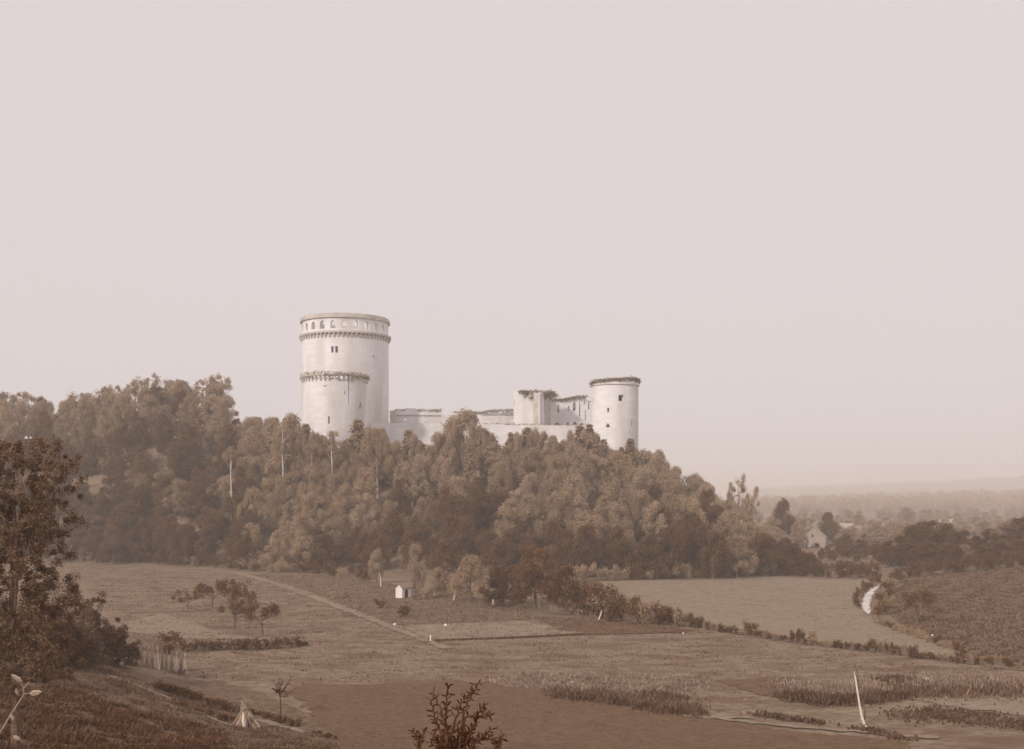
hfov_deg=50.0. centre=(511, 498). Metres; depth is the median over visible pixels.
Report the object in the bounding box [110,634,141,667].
bush
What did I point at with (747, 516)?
slender tree
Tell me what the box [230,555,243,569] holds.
bush
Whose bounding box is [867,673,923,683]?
weeds
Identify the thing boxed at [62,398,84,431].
broadleaf tree
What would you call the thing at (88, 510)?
broadleaf tree
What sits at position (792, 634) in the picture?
bush
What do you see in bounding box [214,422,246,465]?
broadleaf tree
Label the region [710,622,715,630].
bush
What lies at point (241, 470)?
broadleaf tree
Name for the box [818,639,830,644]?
bush
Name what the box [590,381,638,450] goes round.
corner tower
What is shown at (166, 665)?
pole stack
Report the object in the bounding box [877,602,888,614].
bush
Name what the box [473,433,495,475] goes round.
broadleaf tree
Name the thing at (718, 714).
field
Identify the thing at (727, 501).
broadleaf tree
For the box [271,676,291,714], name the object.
young tree
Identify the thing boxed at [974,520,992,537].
distant tree
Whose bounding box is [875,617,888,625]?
bush
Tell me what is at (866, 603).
road
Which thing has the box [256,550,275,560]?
bush
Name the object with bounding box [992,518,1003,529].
distant tree
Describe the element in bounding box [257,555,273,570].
bush
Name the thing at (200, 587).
fruit tree
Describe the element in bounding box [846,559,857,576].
bush
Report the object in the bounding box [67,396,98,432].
broadleaf tree
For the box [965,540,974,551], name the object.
wood edge tree
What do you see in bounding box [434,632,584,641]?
board edging
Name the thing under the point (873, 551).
bank tree
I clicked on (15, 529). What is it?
edge tree
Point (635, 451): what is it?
broadleaf tree
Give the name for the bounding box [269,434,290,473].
broadleaf tree
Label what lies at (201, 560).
bush
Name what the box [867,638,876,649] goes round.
bush
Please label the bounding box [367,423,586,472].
curtain wall
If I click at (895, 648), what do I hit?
bush
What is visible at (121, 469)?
broadleaf tree
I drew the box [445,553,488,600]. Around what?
broadleaf tree
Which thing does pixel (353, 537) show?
broadleaf tree
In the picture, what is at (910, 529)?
wood edge tree
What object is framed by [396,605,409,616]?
bush
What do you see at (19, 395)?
tall tree
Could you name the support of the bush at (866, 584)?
on the ground at (958, 736)
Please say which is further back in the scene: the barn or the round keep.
the barn
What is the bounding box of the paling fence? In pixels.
[549,603,602,618]
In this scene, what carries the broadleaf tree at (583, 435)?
on the ground at (958, 736)
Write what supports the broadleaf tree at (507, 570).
on the ground at (958, 736)
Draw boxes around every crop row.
[541,684,719,713]
[544,687,710,717]
[636,686,694,700]
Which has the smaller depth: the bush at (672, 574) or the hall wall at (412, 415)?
the bush at (672, 574)
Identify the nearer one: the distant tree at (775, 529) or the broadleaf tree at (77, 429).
the broadleaf tree at (77, 429)
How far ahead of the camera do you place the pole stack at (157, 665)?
115.66 m
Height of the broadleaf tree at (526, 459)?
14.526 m
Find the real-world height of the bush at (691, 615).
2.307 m
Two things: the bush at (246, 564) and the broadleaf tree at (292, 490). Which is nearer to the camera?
the bush at (246, 564)
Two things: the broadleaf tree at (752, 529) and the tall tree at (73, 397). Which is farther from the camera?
the tall tree at (73, 397)
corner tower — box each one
[300,370,369,456]
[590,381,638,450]
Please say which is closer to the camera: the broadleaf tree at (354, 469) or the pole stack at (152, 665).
the pole stack at (152, 665)
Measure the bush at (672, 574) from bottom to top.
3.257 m
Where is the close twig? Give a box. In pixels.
[0,674,41,739]
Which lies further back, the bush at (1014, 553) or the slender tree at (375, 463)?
the slender tree at (375, 463)
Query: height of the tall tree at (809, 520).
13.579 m
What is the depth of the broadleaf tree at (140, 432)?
362.70 m
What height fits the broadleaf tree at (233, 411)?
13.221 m
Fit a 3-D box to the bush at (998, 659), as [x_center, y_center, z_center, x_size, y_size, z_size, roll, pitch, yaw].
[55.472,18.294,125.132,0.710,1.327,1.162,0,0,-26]
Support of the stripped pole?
on the ground at (958, 736)
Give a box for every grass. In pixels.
[387,422,582,425]
[480,670,709,692]
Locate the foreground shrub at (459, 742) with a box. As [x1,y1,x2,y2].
[426,678,498,748]
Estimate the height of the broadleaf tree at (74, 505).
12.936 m
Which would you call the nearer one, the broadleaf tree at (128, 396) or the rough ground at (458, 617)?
the rough ground at (458, 617)
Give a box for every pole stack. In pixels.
[139,646,143,665]
[145,646,149,667]
[150,642,154,667]
[155,645,159,669]
[160,645,164,669]
[165,649,168,670]
[170,649,173,670]
[174,653,178,670]
[179,652,182,670]
[183,652,186,672]
[231,698,260,728]
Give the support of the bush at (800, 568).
on the ground at (958, 736)
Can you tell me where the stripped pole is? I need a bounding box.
[242,712,244,727]
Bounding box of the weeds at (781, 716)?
[739,709,840,726]
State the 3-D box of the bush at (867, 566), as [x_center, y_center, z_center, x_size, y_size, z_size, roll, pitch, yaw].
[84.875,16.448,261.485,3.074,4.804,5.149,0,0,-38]
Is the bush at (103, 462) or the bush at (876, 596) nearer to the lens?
the bush at (876, 596)
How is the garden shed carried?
on the rough ground at (458, 617)
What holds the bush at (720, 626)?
on the ground at (958, 736)
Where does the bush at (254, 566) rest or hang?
on the ground at (958, 736)
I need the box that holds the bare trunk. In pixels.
[536,595,539,608]
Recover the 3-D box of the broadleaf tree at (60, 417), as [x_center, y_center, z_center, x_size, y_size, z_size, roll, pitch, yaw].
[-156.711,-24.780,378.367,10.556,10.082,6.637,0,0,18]
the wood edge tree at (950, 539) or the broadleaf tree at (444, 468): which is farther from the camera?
the broadleaf tree at (444, 468)
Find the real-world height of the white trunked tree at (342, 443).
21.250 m
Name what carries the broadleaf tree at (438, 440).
on the ground at (958, 736)
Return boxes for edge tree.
[0,434,90,748]
[875,546,898,567]
[876,540,893,552]
[890,530,913,546]
[893,524,942,546]
[897,520,959,549]
[933,523,959,550]
[947,544,962,562]
[948,529,976,546]
[958,544,975,560]
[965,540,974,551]
[967,535,980,548]
[974,528,1001,547]
[981,541,1011,558]
[987,521,1023,545]
[998,517,1023,545]
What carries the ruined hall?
on the ground at (958, 736)
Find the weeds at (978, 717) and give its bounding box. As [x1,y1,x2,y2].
[879,703,1023,732]
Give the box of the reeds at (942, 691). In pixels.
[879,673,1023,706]
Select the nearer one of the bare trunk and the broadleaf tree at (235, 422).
the bare trunk
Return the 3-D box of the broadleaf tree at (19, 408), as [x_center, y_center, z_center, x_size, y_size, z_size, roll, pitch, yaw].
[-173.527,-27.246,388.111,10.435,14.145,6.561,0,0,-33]
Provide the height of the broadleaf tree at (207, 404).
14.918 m
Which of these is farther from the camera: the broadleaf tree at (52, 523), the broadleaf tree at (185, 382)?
the broadleaf tree at (185, 382)
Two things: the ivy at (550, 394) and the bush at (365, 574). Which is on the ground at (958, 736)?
the bush at (365, 574)
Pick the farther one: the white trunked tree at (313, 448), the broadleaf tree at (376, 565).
the white trunked tree at (313, 448)
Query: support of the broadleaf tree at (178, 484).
on the ground at (958, 736)
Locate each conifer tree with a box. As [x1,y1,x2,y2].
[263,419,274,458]
[288,423,320,484]
[325,431,337,467]
[336,419,383,483]
[373,428,393,484]
[392,429,417,478]
[461,443,479,488]
[503,432,518,477]
[511,427,539,479]
[574,426,593,472]
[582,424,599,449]
[588,443,603,484]
[592,468,616,507]
[600,438,610,470]
[618,447,624,483]
[621,438,641,485]
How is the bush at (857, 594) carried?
on the ground at (958, 736)
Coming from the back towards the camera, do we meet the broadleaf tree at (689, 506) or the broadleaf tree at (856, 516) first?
the broadleaf tree at (856, 516)
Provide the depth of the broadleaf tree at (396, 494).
308.29 m
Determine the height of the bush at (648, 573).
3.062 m
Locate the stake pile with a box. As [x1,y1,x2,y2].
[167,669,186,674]
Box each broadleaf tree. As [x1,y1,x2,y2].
[0,400,18,434]
[0,417,5,439]
[0,421,26,445]
[0,473,21,511]
[2,432,25,474]
[4,520,37,552]
[12,403,34,432]
[16,471,40,509]
[20,437,42,472]
[22,405,43,436]
[31,408,54,445]
[33,396,46,412]
[34,399,54,430]
[40,431,60,471]
[41,512,62,542]
[42,468,74,508]
[42,534,70,560]
[46,412,71,433]
[47,420,71,446]
[54,445,81,476]
[57,403,72,423]
[60,502,87,539]
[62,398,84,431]
[64,414,88,453]
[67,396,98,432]
[68,482,93,507]
[68,529,89,559]
[71,505,104,535]
[73,432,106,476]
[78,524,109,562]
[79,394,98,432]
[91,391,116,430]
[92,417,112,450]
[93,486,118,515]
[94,386,105,410]
[96,444,128,486]
[99,524,131,563]
[101,392,125,426]
[102,462,129,487]
[105,504,137,528]
[107,501,153,542]
[108,395,136,433]
[108,421,135,457]
[112,469,138,494]
[114,392,136,424]
[115,488,150,524]
[122,412,150,445]
[123,444,157,470]
[124,471,150,498]
[128,451,160,488]
[131,463,153,486]
[132,386,160,416]
[138,393,161,431]
[139,385,172,414]
[146,482,169,503]
[148,403,177,434]
[149,412,175,455]
[150,468,178,489]
[150,514,177,553]
[150,521,192,561]
[151,474,174,514]
[152,485,175,515]
[159,387,171,413]
[161,380,191,408]
[165,440,193,480]
[166,421,204,457]
[166,524,190,564]
[169,389,193,418]
[170,478,189,516]
[171,440,211,482]
[171,490,197,518]
[171,524,200,553]
[172,380,197,417]
[175,394,202,433]
[177,482,206,522]
[184,487,213,516]
[185,466,209,498]
[191,526,221,564]
[192,399,229,434]
[193,505,215,529]
[195,395,218,420]
[196,506,229,546]
[199,476,222,507]
[200,394,216,406]
[202,413,225,452]
[205,476,227,500]
[208,442,235,479]
[214,395,230,424]
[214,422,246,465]
[215,474,235,501]
[218,495,239,526]
[220,395,238,423]
[224,464,250,503]
[224,523,245,559]
[228,475,248,507]
[230,506,264,543]
[231,418,241,444]
[231,533,258,567]
[232,423,245,455]
[232,454,254,473]
[233,427,267,458]
[234,521,265,552]
[235,486,265,531]
[237,475,255,507]
[240,415,263,452]
[244,456,267,486]
[244,456,270,498]
[250,416,263,439]
[259,417,268,450]
[259,458,289,501]
[259,492,283,532]
[260,415,281,453]
[262,530,290,567]
[263,435,290,478]
[264,411,307,477]
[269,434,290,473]
[269,518,296,546]
[273,471,302,507]
[273,476,288,501]
[276,498,303,529]
[282,512,318,550]
[286,528,321,569]
[289,423,307,483]
[291,456,316,488]
[292,490,332,531]
[296,464,323,511]
[298,429,318,479]
[299,533,345,570]
[303,432,329,482]
[316,441,338,477]
[317,458,334,487]
[317,517,350,555]
[320,475,332,499]
[322,445,358,484]
[323,470,351,515]
[328,482,358,533]
[338,443,353,480]
[339,525,364,561]
[343,450,365,493]
[347,466,380,512]
[348,491,379,534]
[348,529,372,565]
[356,425,389,472]
[358,531,392,565]
[360,426,374,467]
[364,428,386,481]
[366,549,385,582]
[372,500,406,532]
[373,428,391,486]
[377,507,406,553]
[381,439,406,483]
[384,477,423,517]
[389,460,416,497]
[398,527,431,565]
[399,515,436,546]
[401,497,439,535]
[404,432,425,471]
[404,452,439,495]
[405,541,428,591]
[406,440,431,483]
[419,537,467,571]
[420,444,441,473]
[427,434,447,476]
[427,455,457,493]
[427,566,454,596]
[430,425,463,476]
[432,484,460,535]
[432,512,467,549]
[437,475,471,511]
[440,408,501,476]
[441,424,460,474]
[442,494,483,533]
[444,531,473,567]
[445,516,481,554]
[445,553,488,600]
[459,419,482,474]
[465,473,494,516]
[467,427,501,472]
[472,530,496,564]
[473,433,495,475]
[477,491,515,526]
[477,565,509,606]
[479,441,511,478]
[479,536,519,568]
[481,432,498,483]
[486,454,514,487]
[487,460,514,499]
[490,504,516,537]
[491,564,537,600]
[497,488,537,527]
[501,520,531,556]
[505,544,567,608]
[507,431,525,473]
[512,471,546,507]
[514,447,547,481]
[514,492,547,540]
[515,531,542,566]
[525,428,540,474]
[533,490,578,523]
[535,431,548,465]
[537,446,559,482]
[537,480,555,518]
[537,519,572,558]
[541,442,566,469]
[542,452,569,490]
[543,563,582,611]
[544,491,575,533]
[544,527,574,568]
[547,434,558,450]
[554,467,597,503]
[558,440,565,464]
[558,510,604,555]
[559,439,567,454]
[560,441,590,479]
[560,471,589,508]
[561,495,593,532]
[563,431,580,452]
[566,447,594,496]
[566,525,611,577]
[568,524,601,565]
[578,428,594,458]
[586,433,606,458]
[586,453,614,492]
[589,486,622,540]
[595,476,631,519]
[598,441,611,467]
[599,524,634,573]
[601,450,634,491]
[606,449,621,468]
[606,501,634,539]
[616,464,646,503]
[618,516,637,562]
[622,529,660,561]
[626,467,650,522]
[627,490,651,530]
[631,447,642,467]
[632,448,651,475]
[632,532,665,574]
[639,453,669,499]
[640,500,669,548]
[641,451,654,479]
[641,524,696,575]
[644,482,662,505]
[648,449,671,491]
[648,503,675,552]
[653,471,682,505]
[659,491,684,520]
[663,522,694,558]
[664,469,687,494]
[668,465,692,496]
[671,498,722,532]
[672,479,687,504]
[676,494,690,515]
[677,512,704,555]
[684,473,699,494]
[684,516,708,564]
[686,479,724,505]
[687,483,726,520]
[695,528,731,578]
[698,488,719,528]
[701,505,727,543]
[707,531,747,569]
[708,509,753,554]
[721,497,735,504]
[722,533,758,577]
[723,501,753,524]
[733,507,748,525]
[745,521,766,551]
[746,533,769,567]
[746,534,789,575]
[756,526,774,538]
[762,516,783,532]
[767,497,796,536]
[769,529,780,544]
[773,537,792,552]
[774,542,811,567]
[776,543,808,574]
[789,520,807,544]
[797,553,818,571]
[817,512,836,543]
[828,533,854,548]
[829,521,841,543]
[847,513,867,524]
[851,539,868,552]
[880,516,889,522]
[895,506,917,523]
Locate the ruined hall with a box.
[514,390,590,425]
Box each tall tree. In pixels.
[0,391,16,406]
[0,391,24,435]
[10,392,32,417]
[11,391,42,438]
[57,391,87,428]
[87,387,109,421]
[99,384,123,429]
[123,376,151,420]
[123,380,149,421]
[148,372,174,394]
[191,378,215,404]
[192,377,224,402]
[201,373,233,411]
[207,380,233,408]
[726,473,751,516]
[744,485,760,524]
[800,513,821,532]
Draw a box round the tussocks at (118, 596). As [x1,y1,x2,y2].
[74,567,1006,714]
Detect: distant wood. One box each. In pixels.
[733,476,1023,498]
[735,488,1023,512]
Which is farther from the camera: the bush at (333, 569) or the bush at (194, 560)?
the bush at (194, 560)
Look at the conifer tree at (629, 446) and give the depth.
330.90 m
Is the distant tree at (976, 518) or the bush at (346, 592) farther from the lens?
the distant tree at (976, 518)
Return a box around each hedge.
[151,679,240,712]
[170,697,236,721]
[178,635,303,650]
[250,708,301,725]
[312,730,336,738]
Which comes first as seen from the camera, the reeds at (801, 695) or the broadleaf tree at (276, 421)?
the reeds at (801, 695)
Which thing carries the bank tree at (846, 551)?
on the ground at (958, 736)
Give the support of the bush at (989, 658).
on the ground at (958, 736)
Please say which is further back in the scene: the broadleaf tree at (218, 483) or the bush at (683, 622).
the broadleaf tree at (218, 483)
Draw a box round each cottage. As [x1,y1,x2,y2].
[840,521,854,527]
[938,517,956,525]
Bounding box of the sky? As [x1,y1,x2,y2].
[0,0,1023,495]
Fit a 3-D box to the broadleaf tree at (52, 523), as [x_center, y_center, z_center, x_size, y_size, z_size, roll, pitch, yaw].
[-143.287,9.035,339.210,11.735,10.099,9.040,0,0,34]
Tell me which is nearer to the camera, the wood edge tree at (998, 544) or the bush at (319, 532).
the wood edge tree at (998, 544)
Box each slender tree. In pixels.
[368,458,383,498]
[403,481,417,513]
[468,471,480,487]
[734,513,749,534]
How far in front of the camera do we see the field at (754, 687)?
111.59 m
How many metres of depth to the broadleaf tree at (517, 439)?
329.93 m
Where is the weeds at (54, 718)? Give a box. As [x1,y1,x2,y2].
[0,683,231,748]
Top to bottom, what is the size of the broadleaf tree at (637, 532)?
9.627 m
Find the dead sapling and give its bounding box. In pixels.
[854,669,865,723]
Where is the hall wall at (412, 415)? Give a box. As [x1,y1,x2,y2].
[390,408,513,424]
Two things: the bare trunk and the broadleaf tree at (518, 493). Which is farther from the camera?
the broadleaf tree at (518, 493)
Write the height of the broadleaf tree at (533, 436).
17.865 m
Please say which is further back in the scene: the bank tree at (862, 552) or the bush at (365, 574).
the bank tree at (862, 552)
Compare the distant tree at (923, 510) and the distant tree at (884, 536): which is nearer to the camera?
the distant tree at (884, 536)
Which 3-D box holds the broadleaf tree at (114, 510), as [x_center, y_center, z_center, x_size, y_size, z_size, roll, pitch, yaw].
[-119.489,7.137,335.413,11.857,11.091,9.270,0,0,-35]
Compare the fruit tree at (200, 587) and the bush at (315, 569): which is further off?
the bush at (315, 569)
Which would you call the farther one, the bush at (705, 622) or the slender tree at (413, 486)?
the slender tree at (413, 486)
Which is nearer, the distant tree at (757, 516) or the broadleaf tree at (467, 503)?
the broadleaf tree at (467, 503)
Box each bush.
[0,577,81,659]
[0,608,59,675]
[29,615,100,668]
[37,572,109,649]
[52,508,69,516]
[56,493,67,501]
[58,623,114,668]
[77,548,86,560]
[77,590,120,654]
[81,466,99,476]
[87,551,94,560]
[90,550,109,562]
[93,620,130,664]
[97,456,110,468]
[98,458,109,470]
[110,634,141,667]
[121,548,136,561]
[129,553,144,561]
[141,550,152,563]
[151,554,162,562]
[153,630,185,653]
[158,554,171,562]
[173,556,190,564]
[182,555,198,565]
[195,551,206,565]
[213,557,226,567]
[223,558,235,568]
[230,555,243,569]
[234,558,256,570]
[250,562,262,570]
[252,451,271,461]
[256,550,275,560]
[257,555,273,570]
[266,562,278,571]
[274,558,288,572]
[286,563,299,571]
[292,553,307,562]
[294,561,307,572]
[303,559,317,570]
[310,528,323,539]
[311,564,324,573]
[323,559,335,573]
[328,563,348,575]
[336,567,351,576]
[340,590,351,597]
[346,562,364,578]
[354,567,372,579]
[369,599,388,607]
[374,473,385,487]
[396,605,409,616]
[397,545,408,568]
[415,494,436,505]
[421,486,434,496]
[422,587,433,598]
[488,522,497,532]
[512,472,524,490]
[533,548,556,571]
[558,559,587,568]
[558,577,590,613]
[568,564,582,581]
[573,564,585,580]
[579,579,602,615]
[582,561,599,576]
[583,562,597,580]
[585,583,616,618]
[587,587,625,620]
[594,568,607,580]
[599,566,616,579]
[603,585,627,620]
[607,570,621,579]
[611,595,642,621]
[613,564,630,579]
[624,562,637,579]
[624,597,646,621]
[633,565,644,579]
[636,570,654,579]
[636,600,656,623]
[642,600,669,624]
[644,568,660,578]
[657,565,669,578]
[657,604,675,624]
[657,607,681,625]
[664,566,679,577]
[668,561,681,577]
[672,611,689,625]
[676,612,693,624]
[678,562,692,577]
[688,616,704,627]
[689,560,711,577]
[690,569,702,578]
[694,616,703,627]
[702,567,718,576]
[704,621,710,629]
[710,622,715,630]
[711,624,724,631]
[716,565,728,575]
[723,624,737,631]
[740,563,757,575]
[742,619,752,634]
[749,623,760,635]
[752,563,769,574]
[758,565,776,575]
[762,629,768,637]
[771,633,781,639]
[776,559,789,574]
[779,635,787,639]
[784,558,794,575]
[789,629,799,640]
[791,565,805,575]
[795,628,805,641]
[796,565,814,575]
[806,630,817,644]
[807,561,820,576]
[815,562,829,576]
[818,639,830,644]
[823,562,833,577]
[832,640,841,647]
[833,560,852,577]
[834,558,843,576]
[844,641,850,648]
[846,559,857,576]
[851,591,864,601]
[851,596,860,606]
[852,642,866,649]
[854,562,867,577]
[855,584,866,595]
[857,558,877,576]
[860,645,869,650]
[861,580,870,591]
[866,577,876,586]
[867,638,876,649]
[869,562,880,577]
[871,641,882,649]
[872,606,881,615]
[873,592,886,604]
[874,572,882,582]
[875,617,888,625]
[875,639,890,651]
[876,586,887,601]
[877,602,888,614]
[878,581,895,595]
[879,576,902,589]
[881,622,895,627]
[883,594,896,605]
[884,642,892,652]
[887,569,905,582]
[890,645,897,654]
[893,565,911,577]
[896,645,902,655]
[901,643,910,655]
[904,626,911,633]
[905,565,916,576]
[907,644,918,657]
[909,626,920,637]
[910,560,922,576]
[918,652,927,658]
[925,562,939,574]
[927,651,934,658]
[928,634,942,643]
[931,554,951,573]
[935,640,945,645]
[935,652,947,658]
[940,558,957,572]
[941,654,952,660]
[942,641,952,647]
[952,642,965,652]
[954,651,963,661]
[957,554,976,572]
[959,654,969,663]
[965,555,981,569]
[965,655,976,662]
[973,656,982,664]
[979,656,984,664]
[984,655,994,664]
[987,556,1003,568]
[995,654,1001,663]
[1004,549,1020,567]
[1005,660,1015,667]
[1011,555,1023,565]
[1012,662,1021,668]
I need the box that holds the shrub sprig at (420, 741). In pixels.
[408,727,426,748]
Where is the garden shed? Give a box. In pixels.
[395,583,412,597]
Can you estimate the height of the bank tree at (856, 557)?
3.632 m
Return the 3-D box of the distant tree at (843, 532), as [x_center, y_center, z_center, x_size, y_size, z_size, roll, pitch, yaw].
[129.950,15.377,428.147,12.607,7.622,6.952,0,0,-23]
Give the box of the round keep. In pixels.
[299,313,390,426]
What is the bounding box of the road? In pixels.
[861,584,879,613]
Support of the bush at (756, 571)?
on the ground at (958, 736)
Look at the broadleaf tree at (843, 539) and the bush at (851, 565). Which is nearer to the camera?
the bush at (851, 565)
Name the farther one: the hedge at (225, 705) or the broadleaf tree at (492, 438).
the broadleaf tree at (492, 438)
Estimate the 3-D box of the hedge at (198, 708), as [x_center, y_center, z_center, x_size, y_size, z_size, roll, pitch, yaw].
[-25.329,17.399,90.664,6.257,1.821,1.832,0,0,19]
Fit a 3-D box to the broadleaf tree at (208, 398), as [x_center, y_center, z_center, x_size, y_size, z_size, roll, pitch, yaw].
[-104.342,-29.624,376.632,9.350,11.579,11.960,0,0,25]
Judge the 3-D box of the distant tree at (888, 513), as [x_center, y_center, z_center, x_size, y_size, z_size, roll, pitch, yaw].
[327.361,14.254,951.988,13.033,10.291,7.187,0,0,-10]
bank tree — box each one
[817,548,825,559]
[821,546,830,554]
[827,549,838,559]
[834,545,845,556]
[838,544,850,558]
[853,550,860,560]
[858,547,867,558]
[869,547,877,557]
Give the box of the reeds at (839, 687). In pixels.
[765,673,900,699]
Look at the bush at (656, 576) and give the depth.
256.37 m
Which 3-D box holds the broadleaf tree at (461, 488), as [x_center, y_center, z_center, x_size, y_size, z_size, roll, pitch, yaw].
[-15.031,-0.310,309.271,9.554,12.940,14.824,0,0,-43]
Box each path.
[78,665,229,724]
[230,572,449,648]
[256,719,309,734]
[396,625,432,640]
[693,714,938,737]
[702,625,1020,669]
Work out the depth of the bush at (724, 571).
265.72 m
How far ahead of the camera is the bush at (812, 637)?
143.02 m
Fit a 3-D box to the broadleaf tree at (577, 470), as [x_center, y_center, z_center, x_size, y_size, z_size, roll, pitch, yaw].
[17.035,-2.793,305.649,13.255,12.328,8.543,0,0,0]
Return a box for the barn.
[789,537,808,547]
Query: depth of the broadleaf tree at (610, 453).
329.02 m
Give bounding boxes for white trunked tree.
[213,446,245,523]
[265,424,292,475]
[299,441,330,462]
[315,430,347,474]
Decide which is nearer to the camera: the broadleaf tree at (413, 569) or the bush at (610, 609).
the bush at (610, 609)
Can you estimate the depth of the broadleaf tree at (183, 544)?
309.64 m
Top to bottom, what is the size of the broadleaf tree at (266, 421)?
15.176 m
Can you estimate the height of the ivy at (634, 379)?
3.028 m
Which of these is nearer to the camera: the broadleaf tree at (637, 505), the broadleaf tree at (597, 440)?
the broadleaf tree at (637, 505)
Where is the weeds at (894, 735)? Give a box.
[847,724,918,740]
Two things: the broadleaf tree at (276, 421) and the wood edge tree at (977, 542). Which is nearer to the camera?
the wood edge tree at (977, 542)
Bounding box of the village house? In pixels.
[806,524,826,546]
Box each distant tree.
[752,511,764,521]
[767,526,787,537]
[799,512,807,523]
[815,506,824,513]
[815,513,824,524]
[833,529,856,544]
[835,525,865,544]
[842,508,853,518]
[843,510,853,517]
[852,520,863,525]
[854,530,879,546]
[865,522,883,539]
[874,533,891,544]
[876,510,885,518]
[882,519,896,539]
[885,509,894,519]
[888,523,905,533]
[915,517,927,524]
[916,508,930,520]
[921,508,936,520]
[940,518,953,525]
[945,524,974,539]
[952,513,963,520]
[956,524,982,535]
[965,515,981,526]
[965,530,982,538]
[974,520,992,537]
[979,511,991,519]
[983,518,995,528]
[989,515,1005,523]
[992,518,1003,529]
[1002,511,1012,519]
[1010,510,1019,517]
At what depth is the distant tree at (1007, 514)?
975.85 m
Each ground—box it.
[0,422,1023,748]
[0,657,347,748]
[254,574,534,624]
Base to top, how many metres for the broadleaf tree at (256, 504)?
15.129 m
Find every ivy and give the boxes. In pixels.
[322,372,369,380]
[395,408,513,413]
[517,389,560,401]
[551,394,588,401]
[588,375,641,384]
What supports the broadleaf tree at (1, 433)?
on the ground at (958, 736)
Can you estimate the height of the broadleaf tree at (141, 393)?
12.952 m
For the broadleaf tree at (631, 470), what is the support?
on the ground at (958, 736)
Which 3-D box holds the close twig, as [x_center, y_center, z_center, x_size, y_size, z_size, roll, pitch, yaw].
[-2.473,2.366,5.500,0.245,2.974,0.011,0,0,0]
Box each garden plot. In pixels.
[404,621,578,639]
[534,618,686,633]
[586,630,687,633]
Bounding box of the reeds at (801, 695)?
[769,686,928,707]
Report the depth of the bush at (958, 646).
133.88 m
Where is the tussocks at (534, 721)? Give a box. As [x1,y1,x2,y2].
[291,684,900,748]
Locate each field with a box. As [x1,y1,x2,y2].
[94,613,279,639]
[292,680,910,748]
[594,577,980,662]
[594,694,755,718]
[715,677,901,706]
[885,566,1023,667]
[910,693,1023,714]
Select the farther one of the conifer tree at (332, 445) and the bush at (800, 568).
the conifer tree at (332, 445)
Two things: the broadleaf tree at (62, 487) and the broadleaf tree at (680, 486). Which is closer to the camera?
the broadleaf tree at (680, 486)
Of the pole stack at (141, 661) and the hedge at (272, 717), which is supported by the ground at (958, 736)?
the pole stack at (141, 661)
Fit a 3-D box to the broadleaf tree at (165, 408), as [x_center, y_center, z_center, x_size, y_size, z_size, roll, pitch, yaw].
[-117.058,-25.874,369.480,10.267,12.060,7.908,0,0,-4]
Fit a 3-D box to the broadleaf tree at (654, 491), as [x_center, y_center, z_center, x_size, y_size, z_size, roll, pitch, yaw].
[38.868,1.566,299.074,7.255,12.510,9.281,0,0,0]
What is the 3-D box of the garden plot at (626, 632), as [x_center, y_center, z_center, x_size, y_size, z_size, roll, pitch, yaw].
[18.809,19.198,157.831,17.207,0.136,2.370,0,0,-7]
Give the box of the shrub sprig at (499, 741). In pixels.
[489,730,507,748]
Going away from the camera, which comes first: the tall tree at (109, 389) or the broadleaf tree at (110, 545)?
the broadleaf tree at (110, 545)
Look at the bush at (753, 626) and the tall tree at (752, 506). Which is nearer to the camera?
the bush at (753, 626)
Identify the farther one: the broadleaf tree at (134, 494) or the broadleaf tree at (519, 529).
the broadleaf tree at (134, 494)
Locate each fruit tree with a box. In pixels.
[170,588,203,611]
[194,578,231,607]
[215,577,250,611]
[217,595,255,628]
[241,596,280,635]
[243,589,256,604]
[900,585,937,622]
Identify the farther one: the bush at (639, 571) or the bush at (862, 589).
the bush at (639, 571)
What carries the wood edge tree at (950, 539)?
on the ground at (958, 736)
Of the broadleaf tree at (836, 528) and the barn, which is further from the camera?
the broadleaf tree at (836, 528)
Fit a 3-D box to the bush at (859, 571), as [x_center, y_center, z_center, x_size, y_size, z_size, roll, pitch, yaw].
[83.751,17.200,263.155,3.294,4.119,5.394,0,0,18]
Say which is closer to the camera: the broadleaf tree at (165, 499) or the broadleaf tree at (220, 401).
the broadleaf tree at (165, 499)
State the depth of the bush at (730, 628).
156.31 m
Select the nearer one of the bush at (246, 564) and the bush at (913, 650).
the bush at (913, 650)

